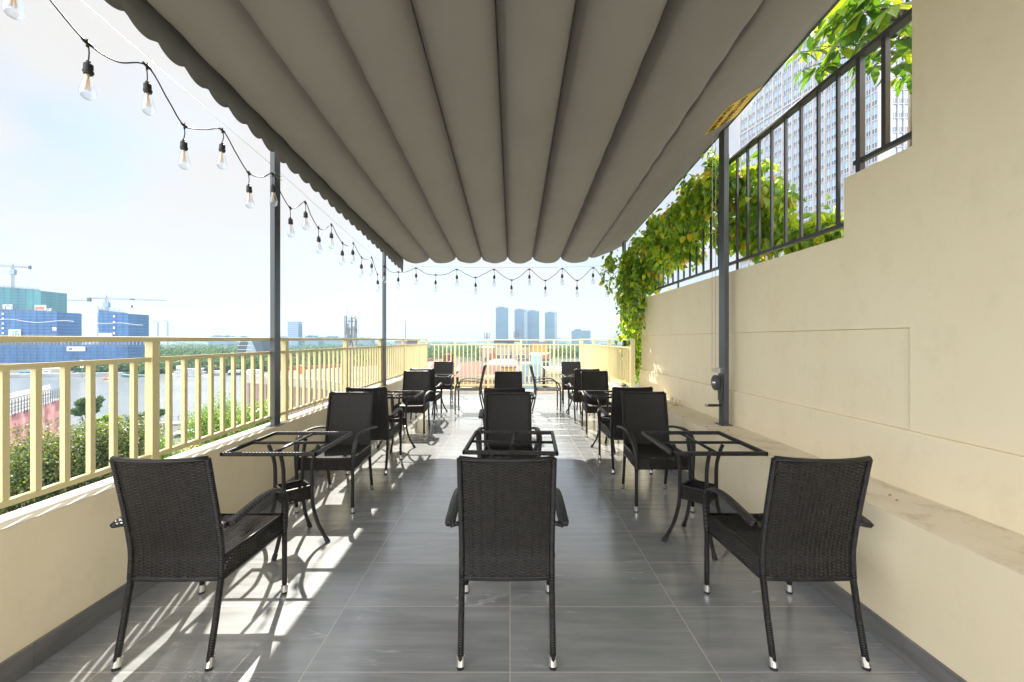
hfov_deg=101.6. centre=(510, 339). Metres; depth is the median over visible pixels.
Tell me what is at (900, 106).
window
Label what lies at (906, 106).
window
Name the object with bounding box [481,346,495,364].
pink side block
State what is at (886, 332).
boundary wall
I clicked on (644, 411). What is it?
wicker armchair
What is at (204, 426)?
street tree
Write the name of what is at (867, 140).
window
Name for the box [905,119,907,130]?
window
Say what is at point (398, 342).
antenna building
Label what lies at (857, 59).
dark stair railing
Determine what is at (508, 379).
wicker armchair
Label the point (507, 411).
wicker armchair
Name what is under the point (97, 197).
sky
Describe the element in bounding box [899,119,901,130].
window
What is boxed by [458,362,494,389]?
orange facade building
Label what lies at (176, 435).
riverside road
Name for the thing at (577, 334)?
office block
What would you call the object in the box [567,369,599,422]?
wicker armchair
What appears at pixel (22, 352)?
blue netted podium
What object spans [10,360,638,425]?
river
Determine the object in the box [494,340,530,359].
building
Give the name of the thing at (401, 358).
railing
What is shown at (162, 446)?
street tree
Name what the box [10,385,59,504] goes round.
pink netted building
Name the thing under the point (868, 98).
window
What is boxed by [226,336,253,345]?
block
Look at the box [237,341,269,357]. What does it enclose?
gabled building
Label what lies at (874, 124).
window
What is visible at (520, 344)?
railing
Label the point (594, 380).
wicker armchair
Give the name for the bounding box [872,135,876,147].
window
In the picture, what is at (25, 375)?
river embankment
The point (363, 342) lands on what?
block
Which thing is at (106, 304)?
tower crane
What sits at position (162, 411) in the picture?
street tree
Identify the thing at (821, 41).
more windows
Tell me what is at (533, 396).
wicker table frame
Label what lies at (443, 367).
wicker armchair
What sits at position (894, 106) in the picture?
window
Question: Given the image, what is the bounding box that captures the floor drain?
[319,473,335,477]
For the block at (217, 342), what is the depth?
1500.00 m
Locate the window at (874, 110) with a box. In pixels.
[872,106,876,119]
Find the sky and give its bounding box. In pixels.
[0,0,750,339]
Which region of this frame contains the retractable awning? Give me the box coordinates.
[104,0,839,426]
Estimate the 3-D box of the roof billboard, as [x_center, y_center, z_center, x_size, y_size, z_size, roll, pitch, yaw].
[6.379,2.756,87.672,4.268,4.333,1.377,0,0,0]
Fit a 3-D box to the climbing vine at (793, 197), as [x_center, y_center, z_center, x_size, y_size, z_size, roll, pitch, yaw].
[2.300,-1.323,3.847,0.573,1.067,1.076,0,0,0]
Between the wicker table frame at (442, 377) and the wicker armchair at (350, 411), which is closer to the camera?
the wicker armchair at (350, 411)
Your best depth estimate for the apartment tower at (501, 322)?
1500.00 m
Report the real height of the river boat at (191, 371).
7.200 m
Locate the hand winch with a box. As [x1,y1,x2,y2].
[705,137,722,415]
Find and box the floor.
[15,393,928,681]
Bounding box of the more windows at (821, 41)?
[742,0,911,267]
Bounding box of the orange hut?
[501,365,515,370]
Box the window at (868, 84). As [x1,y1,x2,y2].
[866,82,869,95]
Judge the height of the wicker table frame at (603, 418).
0.709 m
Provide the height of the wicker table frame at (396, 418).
0.709 m
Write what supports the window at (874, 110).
in the highrise tower at (776, 96)
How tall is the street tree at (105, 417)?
14.750 m
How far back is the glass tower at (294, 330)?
1100.60 m
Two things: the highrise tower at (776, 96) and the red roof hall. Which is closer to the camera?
the red roof hall
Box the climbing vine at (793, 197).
[717,150,806,255]
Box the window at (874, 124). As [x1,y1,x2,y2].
[872,121,876,133]
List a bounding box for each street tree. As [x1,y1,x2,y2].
[0,414,120,514]
[48,413,164,495]
[71,395,105,422]
[82,414,108,425]
[138,409,164,424]
[139,431,192,458]
[175,387,259,450]
[237,396,280,433]
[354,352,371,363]
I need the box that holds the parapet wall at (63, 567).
[0,377,402,681]
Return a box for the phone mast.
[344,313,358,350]
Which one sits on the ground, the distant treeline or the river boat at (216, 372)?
the distant treeline
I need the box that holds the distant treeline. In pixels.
[169,340,607,342]
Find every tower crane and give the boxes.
[1,263,31,288]
[87,295,165,310]
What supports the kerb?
on the floor
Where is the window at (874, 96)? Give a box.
[872,92,876,105]
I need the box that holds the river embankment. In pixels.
[10,372,126,377]
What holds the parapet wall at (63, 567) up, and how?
on the floor
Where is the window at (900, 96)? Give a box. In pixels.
[899,91,901,102]
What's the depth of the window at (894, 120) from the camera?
149.97 m
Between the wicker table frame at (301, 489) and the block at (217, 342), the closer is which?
the wicker table frame at (301, 489)
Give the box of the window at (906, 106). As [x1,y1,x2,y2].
[905,105,907,116]
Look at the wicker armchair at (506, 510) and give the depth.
1.81 m
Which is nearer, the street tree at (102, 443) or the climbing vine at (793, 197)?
the climbing vine at (793, 197)
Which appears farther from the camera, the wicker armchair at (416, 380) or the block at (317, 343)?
the block at (317, 343)
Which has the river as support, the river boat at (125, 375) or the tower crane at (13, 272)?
the river boat at (125, 375)
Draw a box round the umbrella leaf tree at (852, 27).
[783,0,911,147]
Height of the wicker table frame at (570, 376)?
0.709 m
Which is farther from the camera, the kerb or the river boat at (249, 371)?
the river boat at (249, 371)
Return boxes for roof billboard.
[530,342,549,357]
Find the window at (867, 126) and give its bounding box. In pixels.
[866,124,869,136]
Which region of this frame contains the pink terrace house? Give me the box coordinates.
[430,354,458,389]
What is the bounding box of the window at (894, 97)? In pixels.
[893,91,895,102]
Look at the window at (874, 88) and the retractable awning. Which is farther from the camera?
the window at (874, 88)
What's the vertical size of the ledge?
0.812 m
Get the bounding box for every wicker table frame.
[220,431,352,560]
[377,391,423,452]
[432,374,451,413]
[462,430,558,458]
[525,391,534,399]
[561,374,581,413]
[583,390,615,451]
[641,431,767,559]
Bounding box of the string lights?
[1,0,617,296]
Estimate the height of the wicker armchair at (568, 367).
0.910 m
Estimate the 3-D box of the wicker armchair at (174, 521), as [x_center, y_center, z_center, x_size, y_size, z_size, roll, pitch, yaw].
[-1.475,0.945,2.025,0.550,0.910,0.605,0,0,0]
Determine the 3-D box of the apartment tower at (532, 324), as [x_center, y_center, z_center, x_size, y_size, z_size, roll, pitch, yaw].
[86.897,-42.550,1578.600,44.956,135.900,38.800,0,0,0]
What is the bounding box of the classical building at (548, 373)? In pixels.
[542,366,561,389]
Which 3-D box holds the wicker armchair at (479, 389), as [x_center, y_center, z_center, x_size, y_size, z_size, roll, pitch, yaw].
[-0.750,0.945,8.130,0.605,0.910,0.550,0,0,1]
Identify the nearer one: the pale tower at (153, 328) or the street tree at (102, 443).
the street tree at (102, 443)
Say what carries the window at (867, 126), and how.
in the highrise tower at (776, 96)
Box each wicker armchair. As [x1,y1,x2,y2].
[109,456,288,671]
[294,392,377,513]
[346,387,402,474]
[391,371,432,436]
[410,368,442,421]
[429,361,454,405]
[445,455,568,670]
[454,364,486,412]
[476,392,541,458]
[478,388,524,445]
[494,371,521,387]
[529,364,560,413]
[559,362,580,406]
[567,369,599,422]
[578,371,610,436]
[597,387,652,473]
[616,391,695,512]
[703,456,873,671]
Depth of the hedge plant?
3.54 m
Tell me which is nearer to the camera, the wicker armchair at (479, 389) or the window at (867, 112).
the wicker armchair at (479, 389)
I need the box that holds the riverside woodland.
[71,341,639,373]
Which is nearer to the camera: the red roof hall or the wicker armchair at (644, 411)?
the wicker armchair at (644, 411)
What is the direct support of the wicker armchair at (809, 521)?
on the floor
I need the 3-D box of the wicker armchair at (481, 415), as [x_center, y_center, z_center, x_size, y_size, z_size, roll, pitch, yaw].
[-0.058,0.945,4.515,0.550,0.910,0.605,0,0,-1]
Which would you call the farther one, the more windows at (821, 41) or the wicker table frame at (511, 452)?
the more windows at (821, 41)
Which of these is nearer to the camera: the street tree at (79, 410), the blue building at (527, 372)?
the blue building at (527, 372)
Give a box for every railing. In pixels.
[0,336,427,508]
[430,339,580,388]
[580,339,634,386]
[646,7,911,289]
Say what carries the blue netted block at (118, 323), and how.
on the ground
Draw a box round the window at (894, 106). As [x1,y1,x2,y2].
[893,105,895,116]
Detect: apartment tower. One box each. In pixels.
[496,306,507,343]
[514,308,526,343]
[527,310,538,343]
[545,310,556,345]
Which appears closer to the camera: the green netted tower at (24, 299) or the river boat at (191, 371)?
the river boat at (191, 371)
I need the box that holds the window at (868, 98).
[866,96,869,108]
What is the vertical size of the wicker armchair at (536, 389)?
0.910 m
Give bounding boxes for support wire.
[81,0,588,267]
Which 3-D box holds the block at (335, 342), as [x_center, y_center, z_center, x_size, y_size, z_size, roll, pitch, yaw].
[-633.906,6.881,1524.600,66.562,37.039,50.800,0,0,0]
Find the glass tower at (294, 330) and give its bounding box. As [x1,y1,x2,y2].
[287,321,302,348]
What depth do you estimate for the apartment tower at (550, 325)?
1590.00 m
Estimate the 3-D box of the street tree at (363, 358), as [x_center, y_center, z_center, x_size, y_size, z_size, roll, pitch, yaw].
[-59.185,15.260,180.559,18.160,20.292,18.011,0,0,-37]
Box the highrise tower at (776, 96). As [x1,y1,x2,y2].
[739,0,911,268]
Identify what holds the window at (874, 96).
in the highrise tower at (776, 96)
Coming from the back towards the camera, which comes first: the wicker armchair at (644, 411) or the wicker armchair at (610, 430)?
the wicker armchair at (610, 430)
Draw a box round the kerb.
[437,390,573,392]
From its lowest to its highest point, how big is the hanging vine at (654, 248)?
2.744 m
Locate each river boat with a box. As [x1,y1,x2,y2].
[121,374,144,376]
[173,366,207,375]
[214,370,219,374]
[228,370,240,374]
[246,370,259,373]
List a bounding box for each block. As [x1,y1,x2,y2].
[94,307,148,345]
[208,335,234,345]
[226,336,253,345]
[305,335,323,345]
[324,336,343,345]
[353,337,374,345]
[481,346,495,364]
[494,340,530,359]
[518,358,549,365]
[571,329,590,347]
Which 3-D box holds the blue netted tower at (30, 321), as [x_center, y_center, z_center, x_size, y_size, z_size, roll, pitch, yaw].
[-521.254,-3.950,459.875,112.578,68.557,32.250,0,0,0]
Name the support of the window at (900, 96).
in the highrise tower at (776, 96)
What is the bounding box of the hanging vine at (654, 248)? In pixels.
[599,147,735,383]
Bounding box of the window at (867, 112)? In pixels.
[866,110,869,122]
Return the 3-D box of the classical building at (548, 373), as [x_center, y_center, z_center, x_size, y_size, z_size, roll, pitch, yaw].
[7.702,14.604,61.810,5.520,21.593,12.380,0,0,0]
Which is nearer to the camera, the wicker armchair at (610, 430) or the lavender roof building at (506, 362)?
the wicker armchair at (610, 430)
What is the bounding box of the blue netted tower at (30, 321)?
[0,305,81,344]
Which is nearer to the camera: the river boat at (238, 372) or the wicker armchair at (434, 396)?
the wicker armchair at (434, 396)
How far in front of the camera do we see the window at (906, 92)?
149.97 m
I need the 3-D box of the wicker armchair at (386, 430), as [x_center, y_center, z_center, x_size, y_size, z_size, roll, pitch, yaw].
[-1.496,0.945,4.585,0.550,0.910,0.605,0,0,-2]
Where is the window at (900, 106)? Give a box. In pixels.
[899,105,901,116]
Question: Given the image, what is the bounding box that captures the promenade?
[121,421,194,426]
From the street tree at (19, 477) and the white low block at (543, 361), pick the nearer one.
the street tree at (19, 477)
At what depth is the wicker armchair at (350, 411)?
3.84 m
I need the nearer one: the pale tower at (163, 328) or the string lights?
the string lights
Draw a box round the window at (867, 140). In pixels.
[866,138,869,150]
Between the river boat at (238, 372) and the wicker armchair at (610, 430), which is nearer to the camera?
the wicker armchair at (610, 430)
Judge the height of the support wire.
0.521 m
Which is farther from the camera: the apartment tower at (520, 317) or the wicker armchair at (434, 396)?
the apartment tower at (520, 317)
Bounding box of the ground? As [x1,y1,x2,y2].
[0,340,640,499]
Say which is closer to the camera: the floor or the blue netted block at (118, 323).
the floor
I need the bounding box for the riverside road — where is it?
[71,424,228,453]
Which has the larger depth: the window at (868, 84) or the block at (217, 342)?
the block at (217, 342)
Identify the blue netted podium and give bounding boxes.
[0,342,144,363]
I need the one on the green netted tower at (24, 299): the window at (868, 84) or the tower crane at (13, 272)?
the tower crane at (13, 272)
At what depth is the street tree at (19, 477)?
25.87 m
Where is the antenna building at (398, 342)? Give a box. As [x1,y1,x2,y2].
[394,340,417,378]
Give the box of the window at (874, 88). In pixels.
[872,80,876,91]
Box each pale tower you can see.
[149,321,158,336]
[159,320,168,344]
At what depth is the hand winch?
3.86 m
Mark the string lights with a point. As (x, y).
(88, 69)
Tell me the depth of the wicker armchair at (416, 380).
6.50 m
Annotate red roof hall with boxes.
[453,365,501,388]
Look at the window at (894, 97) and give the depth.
149.97 m
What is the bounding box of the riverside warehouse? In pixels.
[246,359,435,426]
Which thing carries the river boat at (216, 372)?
on the river
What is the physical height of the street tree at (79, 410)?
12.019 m
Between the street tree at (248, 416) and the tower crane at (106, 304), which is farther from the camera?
the tower crane at (106, 304)
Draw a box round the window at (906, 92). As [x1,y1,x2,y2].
[905,91,907,102]
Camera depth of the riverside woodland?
496.96 m
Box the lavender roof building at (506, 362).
[482,359,519,370]
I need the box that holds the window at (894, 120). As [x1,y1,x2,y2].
[893,119,895,130]
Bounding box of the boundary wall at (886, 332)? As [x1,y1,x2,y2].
[640,0,1023,534]
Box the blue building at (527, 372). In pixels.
[522,354,542,389]
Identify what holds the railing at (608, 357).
on the ledge
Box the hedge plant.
[700,194,843,265]
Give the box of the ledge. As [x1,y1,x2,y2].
[601,378,1023,681]
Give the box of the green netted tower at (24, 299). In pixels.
[0,285,66,312]

